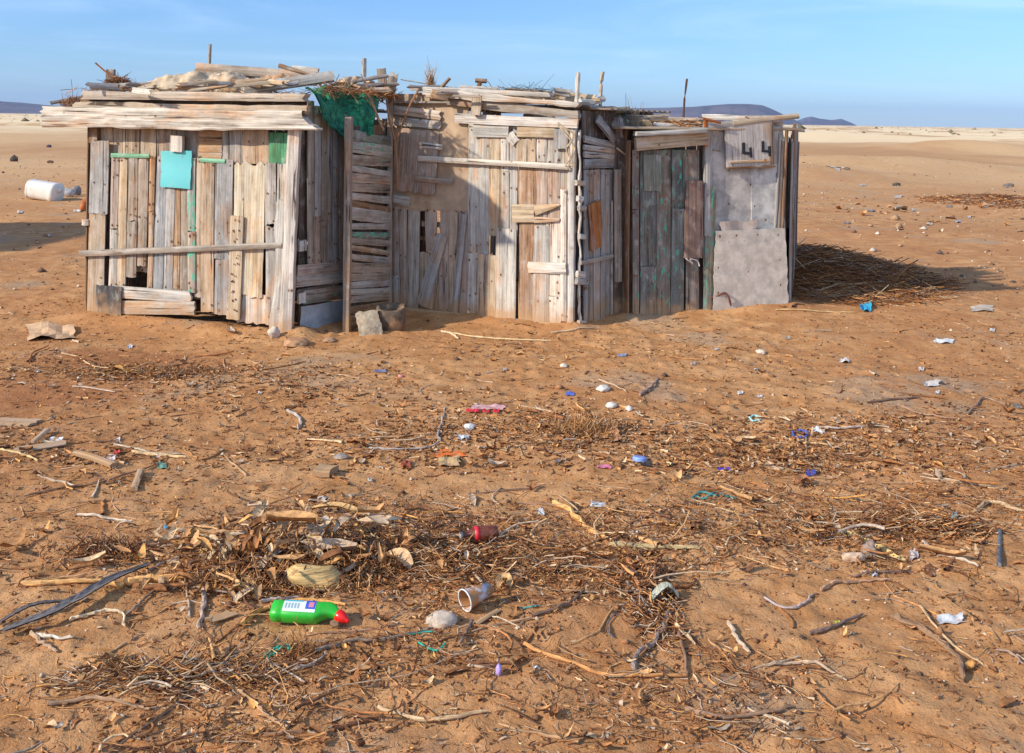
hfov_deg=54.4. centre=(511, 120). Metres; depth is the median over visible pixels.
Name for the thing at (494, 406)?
pink rag
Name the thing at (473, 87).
loose board
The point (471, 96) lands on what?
broken plank
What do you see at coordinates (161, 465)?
green scrap
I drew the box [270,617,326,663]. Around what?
root clump
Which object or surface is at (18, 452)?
stick
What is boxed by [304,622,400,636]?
twig
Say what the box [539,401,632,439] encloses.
dry tuft
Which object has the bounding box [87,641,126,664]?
twig
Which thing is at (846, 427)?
stick
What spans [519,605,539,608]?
teal rope
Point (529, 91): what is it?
straw layer
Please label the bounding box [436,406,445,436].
stick
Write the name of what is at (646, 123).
stone
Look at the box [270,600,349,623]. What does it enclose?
cleaner bottle
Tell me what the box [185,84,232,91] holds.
broken plank
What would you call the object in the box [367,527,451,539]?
twig
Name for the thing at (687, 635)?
stick
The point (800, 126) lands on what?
desert scrub
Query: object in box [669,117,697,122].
broken plank
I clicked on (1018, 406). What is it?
stone
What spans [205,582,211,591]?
husk
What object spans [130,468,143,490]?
board scrap
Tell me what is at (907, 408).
stick
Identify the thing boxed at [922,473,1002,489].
twig
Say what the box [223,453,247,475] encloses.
twig
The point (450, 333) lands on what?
stick
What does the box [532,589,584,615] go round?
stick
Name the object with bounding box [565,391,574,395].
blue scrap
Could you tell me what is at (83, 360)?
stick
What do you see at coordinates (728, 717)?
stick
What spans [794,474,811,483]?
dry leaf
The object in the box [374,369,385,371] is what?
blue scrap
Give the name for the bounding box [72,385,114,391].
stick
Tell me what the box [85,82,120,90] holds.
broken plank
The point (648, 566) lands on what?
stick
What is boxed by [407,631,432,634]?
green twine
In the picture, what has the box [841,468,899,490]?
twig
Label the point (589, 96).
broken plank
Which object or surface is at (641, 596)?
stick
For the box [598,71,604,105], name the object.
upright post
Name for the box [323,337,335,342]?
stone
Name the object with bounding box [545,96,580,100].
loose board
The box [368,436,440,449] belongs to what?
stick
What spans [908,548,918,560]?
scrap
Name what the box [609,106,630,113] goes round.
loose board
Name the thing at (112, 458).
packet
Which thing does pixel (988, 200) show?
brush heap
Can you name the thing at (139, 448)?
stick
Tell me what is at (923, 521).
stem heap
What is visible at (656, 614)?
stem heap
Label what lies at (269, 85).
broken plank
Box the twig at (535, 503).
[509,500,559,507]
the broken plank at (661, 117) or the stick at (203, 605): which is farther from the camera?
the broken plank at (661, 117)
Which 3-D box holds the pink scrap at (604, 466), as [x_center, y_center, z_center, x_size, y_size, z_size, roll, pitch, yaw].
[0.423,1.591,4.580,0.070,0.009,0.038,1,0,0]
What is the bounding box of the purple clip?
[495,663,501,675]
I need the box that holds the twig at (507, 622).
[415,617,529,652]
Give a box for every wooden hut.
[40,76,425,332]
[392,87,670,323]
[575,113,804,314]
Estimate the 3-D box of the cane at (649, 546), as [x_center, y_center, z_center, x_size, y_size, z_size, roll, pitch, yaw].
[0.529,1.591,3.724,0.342,0.036,0.026,1,0,9]
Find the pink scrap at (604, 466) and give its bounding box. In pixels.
[597,464,611,468]
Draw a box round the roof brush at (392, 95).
[367,79,409,105]
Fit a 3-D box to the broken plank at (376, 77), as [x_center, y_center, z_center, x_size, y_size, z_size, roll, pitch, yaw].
[-1.142,-0.335,8.004,0.333,0.092,0.026,1,0,-37]
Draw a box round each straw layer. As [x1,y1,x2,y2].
[60,84,310,93]
[421,86,589,97]
[638,118,722,126]
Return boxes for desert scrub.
[0,114,1001,134]
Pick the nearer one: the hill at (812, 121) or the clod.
the clod
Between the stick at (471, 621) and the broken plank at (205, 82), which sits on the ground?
the stick at (471, 621)
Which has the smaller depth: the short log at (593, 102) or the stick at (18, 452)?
the stick at (18, 452)
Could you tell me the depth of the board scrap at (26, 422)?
5.17 m
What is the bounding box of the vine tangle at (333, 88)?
[296,70,386,105]
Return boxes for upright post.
[574,72,579,109]
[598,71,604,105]
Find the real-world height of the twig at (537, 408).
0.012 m
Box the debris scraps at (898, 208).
[798,196,1022,236]
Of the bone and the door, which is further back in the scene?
the door
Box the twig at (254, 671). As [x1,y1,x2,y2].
[172,669,256,699]
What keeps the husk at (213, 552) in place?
on the leaf heap at (304, 591)
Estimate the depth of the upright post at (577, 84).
7.93 m
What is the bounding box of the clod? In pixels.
[330,620,342,628]
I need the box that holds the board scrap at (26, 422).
[0,417,41,426]
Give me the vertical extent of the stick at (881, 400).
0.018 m
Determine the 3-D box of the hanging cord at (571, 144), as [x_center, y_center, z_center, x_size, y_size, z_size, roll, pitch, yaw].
[0.404,0.195,7.577,0.126,0.372,0.024,1,0,0]
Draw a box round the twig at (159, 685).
[54,679,175,690]
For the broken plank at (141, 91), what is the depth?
7.50 m
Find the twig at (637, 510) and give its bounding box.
[603,505,663,513]
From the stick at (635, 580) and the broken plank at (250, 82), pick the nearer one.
the stick at (635, 580)
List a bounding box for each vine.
[347,81,384,130]
[383,78,398,188]
[396,88,420,141]
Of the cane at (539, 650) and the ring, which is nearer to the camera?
the cane at (539, 650)
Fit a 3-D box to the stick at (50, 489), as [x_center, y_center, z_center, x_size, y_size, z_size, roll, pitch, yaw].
[-1.802,1.561,4.321,0.574,0.024,0.084,1,0,-42]
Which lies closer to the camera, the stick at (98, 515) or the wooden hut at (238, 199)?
the stick at (98, 515)
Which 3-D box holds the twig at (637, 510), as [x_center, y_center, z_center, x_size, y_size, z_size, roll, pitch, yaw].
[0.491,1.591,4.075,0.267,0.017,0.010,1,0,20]
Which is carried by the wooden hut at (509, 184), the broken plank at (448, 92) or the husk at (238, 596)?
the broken plank at (448, 92)
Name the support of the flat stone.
on the ground
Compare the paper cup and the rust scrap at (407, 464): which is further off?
the rust scrap at (407, 464)
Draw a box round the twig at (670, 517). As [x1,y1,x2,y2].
[626,514,700,519]
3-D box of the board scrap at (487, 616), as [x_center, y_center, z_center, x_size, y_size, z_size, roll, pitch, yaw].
[-0.077,1.573,3.157,0.018,0.011,0.121,1,0,37]
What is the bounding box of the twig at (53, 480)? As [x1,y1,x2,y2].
[38,474,73,484]
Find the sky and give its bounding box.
[0,0,1023,127]
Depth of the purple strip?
4.59 m
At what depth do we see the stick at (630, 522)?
3.97 m
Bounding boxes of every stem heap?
[36,640,312,699]
[337,524,586,590]
[597,537,693,649]
[783,501,1016,544]
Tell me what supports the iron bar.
on the ground
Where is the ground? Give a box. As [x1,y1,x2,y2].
[0,113,1023,752]
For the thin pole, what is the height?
0.324 m
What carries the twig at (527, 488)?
on the ground
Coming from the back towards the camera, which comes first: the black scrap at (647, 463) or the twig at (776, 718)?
the black scrap at (647, 463)
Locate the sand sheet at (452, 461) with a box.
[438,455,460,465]
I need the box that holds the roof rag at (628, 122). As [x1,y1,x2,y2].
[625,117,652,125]
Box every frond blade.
[0,599,62,622]
[3,562,151,631]
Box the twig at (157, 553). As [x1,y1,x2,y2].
[129,539,192,558]
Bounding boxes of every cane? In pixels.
[19,578,122,587]
[123,572,191,585]
[220,568,255,598]
[443,529,519,536]
[523,641,685,676]
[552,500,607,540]
[608,541,699,549]
[843,530,906,561]
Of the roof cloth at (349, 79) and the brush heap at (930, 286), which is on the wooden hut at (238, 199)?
the roof cloth at (349, 79)
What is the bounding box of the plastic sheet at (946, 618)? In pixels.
[936,612,965,623]
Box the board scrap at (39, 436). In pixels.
[30,428,50,442]
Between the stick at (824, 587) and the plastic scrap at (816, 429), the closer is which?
the stick at (824, 587)
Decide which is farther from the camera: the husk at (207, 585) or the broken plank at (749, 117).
the broken plank at (749, 117)
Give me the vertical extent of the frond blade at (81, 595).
0.034 m
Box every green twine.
[263,643,291,660]
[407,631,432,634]
[415,642,445,651]
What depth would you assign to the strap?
8.14 m
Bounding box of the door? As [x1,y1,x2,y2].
[632,149,698,314]
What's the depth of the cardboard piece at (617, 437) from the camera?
4.96 m
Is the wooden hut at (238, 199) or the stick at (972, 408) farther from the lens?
the wooden hut at (238, 199)
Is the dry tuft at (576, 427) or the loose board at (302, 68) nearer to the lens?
the dry tuft at (576, 427)
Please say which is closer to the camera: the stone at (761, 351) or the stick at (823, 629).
the stick at (823, 629)
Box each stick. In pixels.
[0,448,37,460]
[24,463,157,495]
[29,630,57,651]
[35,632,72,639]
[47,695,149,709]
[61,352,116,368]
[69,608,125,626]
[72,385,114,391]
[77,513,132,521]
[113,443,180,454]
[125,590,153,615]
[132,450,185,457]
[142,535,181,542]
[148,554,188,571]
[196,587,206,628]
[260,595,298,602]
[286,409,301,428]
[291,651,326,670]
[314,627,433,651]
[353,432,434,438]
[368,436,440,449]
[377,705,488,722]
[401,79,455,87]
[403,514,519,522]
[407,522,472,544]
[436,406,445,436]
[440,77,450,87]
[441,330,458,338]
[447,332,550,340]
[458,619,473,645]
[492,616,519,627]
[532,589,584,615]
[551,327,598,332]
[598,379,626,391]
[613,502,685,540]
[625,550,640,588]
[625,581,652,612]
[630,610,669,670]
[635,552,663,581]
[639,377,658,395]
[673,621,695,644]
[677,631,688,676]
[685,704,795,719]
[727,621,750,652]
[762,444,794,448]
[764,593,812,608]
[764,660,846,680]
[776,309,854,312]
[803,442,833,444]
[809,613,862,634]
[820,578,889,590]
[822,425,864,428]
[854,570,913,576]
[866,396,919,402]
[890,613,965,680]
[897,403,960,418]
[919,605,987,667]
[941,554,978,566]
[967,397,1008,414]
[974,500,1023,512]
[996,648,1023,664]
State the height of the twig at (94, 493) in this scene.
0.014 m
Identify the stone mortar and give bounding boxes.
[376,303,405,330]
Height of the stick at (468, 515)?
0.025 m
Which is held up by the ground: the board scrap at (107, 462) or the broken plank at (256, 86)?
the board scrap at (107, 462)
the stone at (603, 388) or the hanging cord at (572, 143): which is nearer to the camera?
the stone at (603, 388)
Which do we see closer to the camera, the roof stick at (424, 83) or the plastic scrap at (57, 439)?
the plastic scrap at (57, 439)
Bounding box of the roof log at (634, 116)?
[616,114,701,121]
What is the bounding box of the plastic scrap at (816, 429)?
[813,426,825,433]
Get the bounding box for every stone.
[267,326,279,338]
[283,337,309,347]
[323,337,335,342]
[333,453,348,459]
[355,310,382,335]
[426,609,457,628]
[464,423,474,430]
[596,385,609,391]
[606,402,616,407]
[626,405,632,410]
[640,119,651,125]
[755,349,765,354]
[1013,404,1022,408]
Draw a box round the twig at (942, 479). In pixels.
[920,476,964,482]
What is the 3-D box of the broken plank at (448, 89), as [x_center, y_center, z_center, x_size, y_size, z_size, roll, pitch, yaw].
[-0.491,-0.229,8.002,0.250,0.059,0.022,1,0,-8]
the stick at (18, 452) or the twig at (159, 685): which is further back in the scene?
the stick at (18, 452)
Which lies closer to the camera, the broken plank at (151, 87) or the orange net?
the orange net
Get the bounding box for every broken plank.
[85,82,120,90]
[119,82,150,87]
[125,82,141,86]
[132,87,152,94]
[138,85,157,88]
[175,85,217,89]
[178,79,218,86]
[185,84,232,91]
[207,81,234,86]
[231,79,261,87]
[233,77,271,86]
[262,80,289,86]
[268,79,284,84]
[285,80,298,88]
[351,74,388,83]
[354,82,382,87]
[356,82,399,86]
[368,87,392,91]
[407,84,440,87]
[429,89,449,100]
[436,88,459,94]
[440,91,458,94]
[450,94,481,97]
[505,87,551,92]
[506,95,545,99]
[552,87,571,96]
[552,93,600,101]
[642,114,669,120]
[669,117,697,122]
[702,114,746,119]
[745,115,776,118]
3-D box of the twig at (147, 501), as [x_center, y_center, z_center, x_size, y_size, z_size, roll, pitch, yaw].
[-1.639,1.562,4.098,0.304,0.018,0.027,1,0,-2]
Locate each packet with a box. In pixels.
[107,454,117,459]
[590,501,605,506]
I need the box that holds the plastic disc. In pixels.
[632,455,646,461]
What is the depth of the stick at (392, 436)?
4.97 m
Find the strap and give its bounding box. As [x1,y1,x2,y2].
[711,292,730,305]
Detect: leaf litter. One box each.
[0,299,1023,469]
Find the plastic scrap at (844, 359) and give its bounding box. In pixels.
[839,357,849,361]
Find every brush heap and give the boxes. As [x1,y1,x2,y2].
[684,238,971,307]
[911,191,1023,208]
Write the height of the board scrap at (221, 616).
0.013 m
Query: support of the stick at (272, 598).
on the ground
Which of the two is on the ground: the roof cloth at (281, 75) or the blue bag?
the blue bag
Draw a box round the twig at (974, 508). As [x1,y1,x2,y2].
[956,503,989,513]
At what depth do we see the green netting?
7.79 m
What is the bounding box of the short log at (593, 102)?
[578,96,605,104]
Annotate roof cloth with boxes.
[136,71,277,92]
[217,71,270,92]
[260,73,321,85]
[335,76,374,82]
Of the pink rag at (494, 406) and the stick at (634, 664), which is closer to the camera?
the stick at (634, 664)
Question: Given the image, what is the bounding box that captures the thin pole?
[208,44,211,63]
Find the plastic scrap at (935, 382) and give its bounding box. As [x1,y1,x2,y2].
[923,379,940,385]
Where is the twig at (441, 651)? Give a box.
[403,645,472,656]
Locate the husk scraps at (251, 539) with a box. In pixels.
[67,491,495,592]
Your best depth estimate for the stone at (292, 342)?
6.96 m
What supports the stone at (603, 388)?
on the ground
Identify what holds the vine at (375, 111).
hanging from the green netting
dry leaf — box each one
[255,548,287,576]
[310,502,366,516]
[310,528,327,538]
[382,547,412,568]
[495,573,512,587]
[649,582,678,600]
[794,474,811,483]
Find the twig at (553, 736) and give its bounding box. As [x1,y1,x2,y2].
[498,723,578,743]
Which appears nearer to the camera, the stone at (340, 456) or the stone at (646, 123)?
the stone at (340, 456)
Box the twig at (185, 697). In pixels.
[108,676,220,752]
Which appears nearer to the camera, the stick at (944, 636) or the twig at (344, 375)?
the stick at (944, 636)
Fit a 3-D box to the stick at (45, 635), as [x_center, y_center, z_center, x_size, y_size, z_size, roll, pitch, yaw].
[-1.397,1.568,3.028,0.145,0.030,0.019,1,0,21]
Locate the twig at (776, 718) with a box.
[741,705,789,725]
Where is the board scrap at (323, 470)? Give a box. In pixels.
[312,463,338,477]
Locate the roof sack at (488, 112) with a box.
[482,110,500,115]
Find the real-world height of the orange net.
0.012 m
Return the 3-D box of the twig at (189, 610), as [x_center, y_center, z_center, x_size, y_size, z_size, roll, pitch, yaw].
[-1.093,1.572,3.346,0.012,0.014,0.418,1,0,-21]
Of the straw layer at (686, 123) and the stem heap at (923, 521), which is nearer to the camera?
the stem heap at (923, 521)
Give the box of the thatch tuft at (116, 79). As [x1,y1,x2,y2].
[100,71,135,90]
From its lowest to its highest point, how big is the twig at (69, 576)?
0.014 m
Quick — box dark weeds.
[92,363,231,377]
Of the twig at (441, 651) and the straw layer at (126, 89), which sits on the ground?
the twig at (441, 651)
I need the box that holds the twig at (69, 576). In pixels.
[1,573,83,583]
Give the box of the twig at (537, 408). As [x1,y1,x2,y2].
[519,405,560,413]
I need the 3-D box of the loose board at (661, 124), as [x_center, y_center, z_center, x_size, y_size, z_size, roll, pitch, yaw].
[1.425,0.054,8.373,0.476,0.076,0.025,1,0,-6]
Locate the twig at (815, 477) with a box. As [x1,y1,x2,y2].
[777,477,838,478]
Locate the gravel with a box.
[0,155,1023,299]
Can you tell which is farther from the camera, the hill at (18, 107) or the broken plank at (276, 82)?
the hill at (18, 107)
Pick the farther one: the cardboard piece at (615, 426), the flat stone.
the flat stone
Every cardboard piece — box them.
[593,423,618,438]
[608,433,624,441]
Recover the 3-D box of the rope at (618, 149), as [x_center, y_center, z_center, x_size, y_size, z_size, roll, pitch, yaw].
[1.070,0.287,8.123,0.526,0.136,0.062,1,0,-23]
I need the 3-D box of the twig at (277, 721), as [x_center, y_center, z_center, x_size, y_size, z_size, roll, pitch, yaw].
[-0.713,1.576,2.708,0.352,0.013,0.017,1,0,43]
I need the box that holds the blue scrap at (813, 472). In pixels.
[806,469,815,475]
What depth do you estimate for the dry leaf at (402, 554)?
3.53 m
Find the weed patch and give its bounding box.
[58,523,160,564]
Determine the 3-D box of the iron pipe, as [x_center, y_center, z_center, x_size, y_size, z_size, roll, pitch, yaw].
[1.599,-0.175,9.200,0.049,0.424,0.023,1,0,0]
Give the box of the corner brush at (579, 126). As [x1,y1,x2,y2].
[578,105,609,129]
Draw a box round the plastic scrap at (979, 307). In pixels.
[970,304,993,311]
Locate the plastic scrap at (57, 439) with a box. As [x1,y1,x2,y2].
[49,436,63,441]
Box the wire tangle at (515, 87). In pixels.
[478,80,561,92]
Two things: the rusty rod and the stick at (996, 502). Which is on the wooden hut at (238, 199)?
the rusty rod
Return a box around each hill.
[0,101,56,113]
[631,104,803,124]
[797,117,856,125]
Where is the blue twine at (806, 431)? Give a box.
[792,429,807,437]
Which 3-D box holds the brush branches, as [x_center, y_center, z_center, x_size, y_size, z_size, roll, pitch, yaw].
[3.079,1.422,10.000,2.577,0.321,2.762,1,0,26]
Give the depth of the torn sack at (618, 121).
8.13 m
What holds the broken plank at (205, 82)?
on the wooden hut at (238, 199)
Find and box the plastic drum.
[25,179,64,200]
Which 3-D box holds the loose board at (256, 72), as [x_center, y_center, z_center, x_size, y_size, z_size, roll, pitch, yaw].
[-2.117,-0.398,8.225,1.050,0.155,0.061,1,0,8]
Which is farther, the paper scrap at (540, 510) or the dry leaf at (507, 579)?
the paper scrap at (540, 510)
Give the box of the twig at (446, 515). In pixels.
[377,513,470,516]
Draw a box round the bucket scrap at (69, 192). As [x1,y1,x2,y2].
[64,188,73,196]
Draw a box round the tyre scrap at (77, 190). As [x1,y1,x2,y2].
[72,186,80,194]
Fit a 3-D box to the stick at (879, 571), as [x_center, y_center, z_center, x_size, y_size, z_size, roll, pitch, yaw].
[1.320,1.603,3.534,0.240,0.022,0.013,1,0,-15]
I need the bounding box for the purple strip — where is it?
[718,467,730,469]
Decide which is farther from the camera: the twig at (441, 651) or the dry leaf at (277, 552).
the dry leaf at (277, 552)
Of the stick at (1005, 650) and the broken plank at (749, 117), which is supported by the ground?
the stick at (1005, 650)
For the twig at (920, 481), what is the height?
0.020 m
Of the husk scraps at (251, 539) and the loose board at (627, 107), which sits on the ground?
the husk scraps at (251, 539)
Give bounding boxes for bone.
[841,552,866,562]
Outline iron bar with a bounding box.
[996,529,1001,566]
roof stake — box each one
[377,68,386,82]
[390,71,398,92]
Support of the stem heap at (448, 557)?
on the ground
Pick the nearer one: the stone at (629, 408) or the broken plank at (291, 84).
the stone at (629, 408)
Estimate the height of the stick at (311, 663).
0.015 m
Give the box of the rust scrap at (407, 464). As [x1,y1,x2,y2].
[401,460,411,468]
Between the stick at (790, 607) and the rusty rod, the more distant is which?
the rusty rod
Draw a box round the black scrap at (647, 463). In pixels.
[640,461,652,466]
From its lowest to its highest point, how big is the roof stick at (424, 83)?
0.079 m
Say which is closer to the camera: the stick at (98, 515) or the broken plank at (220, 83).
the stick at (98, 515)
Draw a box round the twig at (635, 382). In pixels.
[613,381,652,385]
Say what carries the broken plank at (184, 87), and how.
on the wooden hut at (238, 199)
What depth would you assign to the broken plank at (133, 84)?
7.92 m
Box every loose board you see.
[49,96,81,104]
[194,63,316,77]
[244,71,333,92]
[278,63,309,74]
[292,65,319,72]
[458,85,497,89]
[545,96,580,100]
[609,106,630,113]
[653,122,694,126]
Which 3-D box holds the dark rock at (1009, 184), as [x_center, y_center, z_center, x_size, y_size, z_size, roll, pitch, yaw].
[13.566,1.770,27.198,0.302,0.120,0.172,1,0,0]
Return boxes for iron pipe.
[682,79,687,116]
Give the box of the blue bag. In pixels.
[859,302,871,311]
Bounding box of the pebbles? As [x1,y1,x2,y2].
[0,257,1023,752]
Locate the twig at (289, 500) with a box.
[280,495,318,508]
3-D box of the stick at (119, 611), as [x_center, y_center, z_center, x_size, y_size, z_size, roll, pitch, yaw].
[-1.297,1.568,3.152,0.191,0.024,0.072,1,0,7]
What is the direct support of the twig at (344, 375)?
on the ground
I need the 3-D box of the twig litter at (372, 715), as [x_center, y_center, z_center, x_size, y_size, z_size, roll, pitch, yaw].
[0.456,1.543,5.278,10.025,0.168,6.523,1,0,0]
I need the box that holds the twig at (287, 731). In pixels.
[192,730,301,742]
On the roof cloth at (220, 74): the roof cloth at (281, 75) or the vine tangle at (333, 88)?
the roof cloth at (281, 75)
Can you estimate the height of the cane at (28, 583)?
0.026 m
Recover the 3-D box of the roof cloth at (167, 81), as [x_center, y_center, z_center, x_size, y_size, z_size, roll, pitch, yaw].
[-2.498,-0.299,8.089,1.113,0.221,0.541,1,0,0]
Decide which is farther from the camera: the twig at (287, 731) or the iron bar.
the iron bar
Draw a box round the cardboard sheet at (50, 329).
[25,321,75,340]
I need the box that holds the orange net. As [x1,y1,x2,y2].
[434,448,467,456]
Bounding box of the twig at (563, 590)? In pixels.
[521,582,596,592]
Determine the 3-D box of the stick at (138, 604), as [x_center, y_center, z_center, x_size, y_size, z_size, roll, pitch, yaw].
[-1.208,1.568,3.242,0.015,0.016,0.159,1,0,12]
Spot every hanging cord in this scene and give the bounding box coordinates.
[557,122,572,169]
[557,125,575,166]
[558,124,573,167]
[558,127,575,166]
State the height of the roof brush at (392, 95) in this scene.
0.262 m
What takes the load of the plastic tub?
on the ground
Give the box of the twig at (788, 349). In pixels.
[773,346,798,351]
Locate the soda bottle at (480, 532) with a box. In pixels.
[459,525,498,542]
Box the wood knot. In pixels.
[475,78,486,82]
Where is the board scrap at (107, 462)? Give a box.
[71,450,117,467]
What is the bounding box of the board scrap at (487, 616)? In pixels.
[474,609,501,623]
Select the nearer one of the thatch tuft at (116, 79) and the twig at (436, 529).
the twig at (436, 529)
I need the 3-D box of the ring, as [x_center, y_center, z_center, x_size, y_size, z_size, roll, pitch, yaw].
[1.309,1.599,5.354,0.074,0.018,0.112,1,0,0]
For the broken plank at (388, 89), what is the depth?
7.92 m
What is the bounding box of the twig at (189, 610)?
[184,578,190,617]
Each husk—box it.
[205,534,219,543]
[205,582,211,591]
[207,549,218,560]
[209,564,224,572]
[219,546,226,561]
[223,586,235,599]
[230,582,245,589]
[233,587,253,601]
[236,572,256,586]
[253,583,261,599]
[285,563,341,591]
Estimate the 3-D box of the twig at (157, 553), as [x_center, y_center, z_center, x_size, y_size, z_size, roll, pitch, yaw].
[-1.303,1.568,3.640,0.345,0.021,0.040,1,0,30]
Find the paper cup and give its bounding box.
[458,582,492,611]
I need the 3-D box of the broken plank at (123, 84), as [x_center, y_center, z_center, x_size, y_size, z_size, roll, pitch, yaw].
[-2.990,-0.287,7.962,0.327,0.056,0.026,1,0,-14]
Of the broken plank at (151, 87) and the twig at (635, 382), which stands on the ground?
the twig at (635, 382)
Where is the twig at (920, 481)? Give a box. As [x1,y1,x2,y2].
[879,480,959,483]
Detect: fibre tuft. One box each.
[57,80,81,106]
[424,56,439,84]
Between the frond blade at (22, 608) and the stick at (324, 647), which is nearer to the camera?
the stick at (324, 647)
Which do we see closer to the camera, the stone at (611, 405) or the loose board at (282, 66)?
the stone at (611, 405)
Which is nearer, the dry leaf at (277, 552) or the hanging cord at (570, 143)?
the dry leaf at (277, 552)
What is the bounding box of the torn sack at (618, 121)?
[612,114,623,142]
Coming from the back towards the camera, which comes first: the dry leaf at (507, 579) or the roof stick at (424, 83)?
the roof stick at (424, 83)
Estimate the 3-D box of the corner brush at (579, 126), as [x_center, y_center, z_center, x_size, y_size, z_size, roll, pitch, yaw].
[0.652,0.009,8.103,0.302,0.397,0.253,1,0,0]
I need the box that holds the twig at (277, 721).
[213,674,288,729]
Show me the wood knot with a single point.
(477, 80)
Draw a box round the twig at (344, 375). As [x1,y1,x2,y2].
[321,371,359,378]
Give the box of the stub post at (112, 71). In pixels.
[106,69,115,90]
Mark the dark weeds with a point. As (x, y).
(163, 374)
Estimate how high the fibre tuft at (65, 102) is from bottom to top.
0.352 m
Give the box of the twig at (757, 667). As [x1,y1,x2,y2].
[711,656,798,688]
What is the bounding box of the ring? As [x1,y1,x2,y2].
[748,414,760,421]
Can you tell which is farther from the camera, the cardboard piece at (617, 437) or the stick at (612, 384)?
the stick at (612, 384)
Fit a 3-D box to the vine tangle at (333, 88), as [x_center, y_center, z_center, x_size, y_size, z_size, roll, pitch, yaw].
[-1.301,-0.249,7.720,0.535,0.276,0.568,1,0,44]
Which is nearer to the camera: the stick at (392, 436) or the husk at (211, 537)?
the husk at (211, 537)
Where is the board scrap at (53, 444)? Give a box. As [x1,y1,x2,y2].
[14,440,65,451]
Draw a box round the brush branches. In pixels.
[795,243,959,302]
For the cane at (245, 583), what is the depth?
3.35 m
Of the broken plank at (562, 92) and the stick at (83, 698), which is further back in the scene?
the broken plank at (562, 92)
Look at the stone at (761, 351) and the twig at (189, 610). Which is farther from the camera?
the stone at (761, 351)
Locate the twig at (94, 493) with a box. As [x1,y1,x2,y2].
[91,477,100,498]
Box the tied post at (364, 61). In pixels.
[361,58,366,76]
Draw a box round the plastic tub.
[79,198,85,210]
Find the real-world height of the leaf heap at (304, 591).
0.142 m
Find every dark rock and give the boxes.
[10,155,17,161]
[1003,183,1013,186]
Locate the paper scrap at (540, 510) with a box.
[538,507,543,514]
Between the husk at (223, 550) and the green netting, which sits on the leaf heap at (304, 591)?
the husk at (223, 550)
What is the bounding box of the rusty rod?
[95,62,113,76]
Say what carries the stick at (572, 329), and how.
on the ground
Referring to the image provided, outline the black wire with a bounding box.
[607,612,618,637]
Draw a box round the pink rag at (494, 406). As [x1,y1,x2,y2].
[471,403,505,409]
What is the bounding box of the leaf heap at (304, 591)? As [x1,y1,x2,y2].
[181,517,414,605]
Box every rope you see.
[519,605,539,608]
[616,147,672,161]
[691,491,736,498]
[694,491,728,499]
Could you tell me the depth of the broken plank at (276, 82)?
7.66 m
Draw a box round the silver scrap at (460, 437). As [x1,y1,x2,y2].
[457,434,469,439]
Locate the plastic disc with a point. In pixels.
(637, 458)
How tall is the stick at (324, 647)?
0.019 m
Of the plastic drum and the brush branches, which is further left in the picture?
the plastic drum
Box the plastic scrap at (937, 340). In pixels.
[933,338,953,342]
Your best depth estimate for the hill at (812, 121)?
8154.97 m
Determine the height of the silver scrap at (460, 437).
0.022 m
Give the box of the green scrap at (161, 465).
[157,462,167,468]
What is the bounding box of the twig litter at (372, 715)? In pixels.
[0,303,1023,752]
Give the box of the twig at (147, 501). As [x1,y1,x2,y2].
[75,497,150,502]
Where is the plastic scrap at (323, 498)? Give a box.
[306,496,326,502]
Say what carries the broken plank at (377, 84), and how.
on the wooden hut at (238, 199)
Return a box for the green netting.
[305,84,379,137]
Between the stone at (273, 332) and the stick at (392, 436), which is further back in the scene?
the stone at (273, 332)
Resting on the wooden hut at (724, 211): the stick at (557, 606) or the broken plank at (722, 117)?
the broken plank at (722, 117)
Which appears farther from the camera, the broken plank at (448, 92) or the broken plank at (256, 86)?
the broken plank at (448, 92)
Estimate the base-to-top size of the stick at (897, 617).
0.034 m
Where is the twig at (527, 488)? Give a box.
[468,484,540,493]
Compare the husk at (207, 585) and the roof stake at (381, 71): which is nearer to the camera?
the husk at (207, 585)
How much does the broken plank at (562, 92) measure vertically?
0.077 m
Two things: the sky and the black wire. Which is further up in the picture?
the sky
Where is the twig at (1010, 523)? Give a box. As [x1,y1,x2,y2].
[951,514,1021,525]
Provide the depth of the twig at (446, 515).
4.01 m
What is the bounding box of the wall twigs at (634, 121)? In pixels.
[623,98,643,157]
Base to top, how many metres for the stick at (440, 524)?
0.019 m
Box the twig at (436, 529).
[402,518,474,543]
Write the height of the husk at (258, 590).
0.037 m
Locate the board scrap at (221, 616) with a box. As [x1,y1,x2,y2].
[205,610,237,623]
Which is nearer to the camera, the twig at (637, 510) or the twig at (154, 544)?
the twig at (154, 544)
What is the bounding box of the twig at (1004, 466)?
[984,462,1021,472]
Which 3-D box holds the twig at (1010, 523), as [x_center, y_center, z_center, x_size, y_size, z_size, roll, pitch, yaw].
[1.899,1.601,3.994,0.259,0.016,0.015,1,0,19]
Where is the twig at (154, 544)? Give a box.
[61,536,165,545]

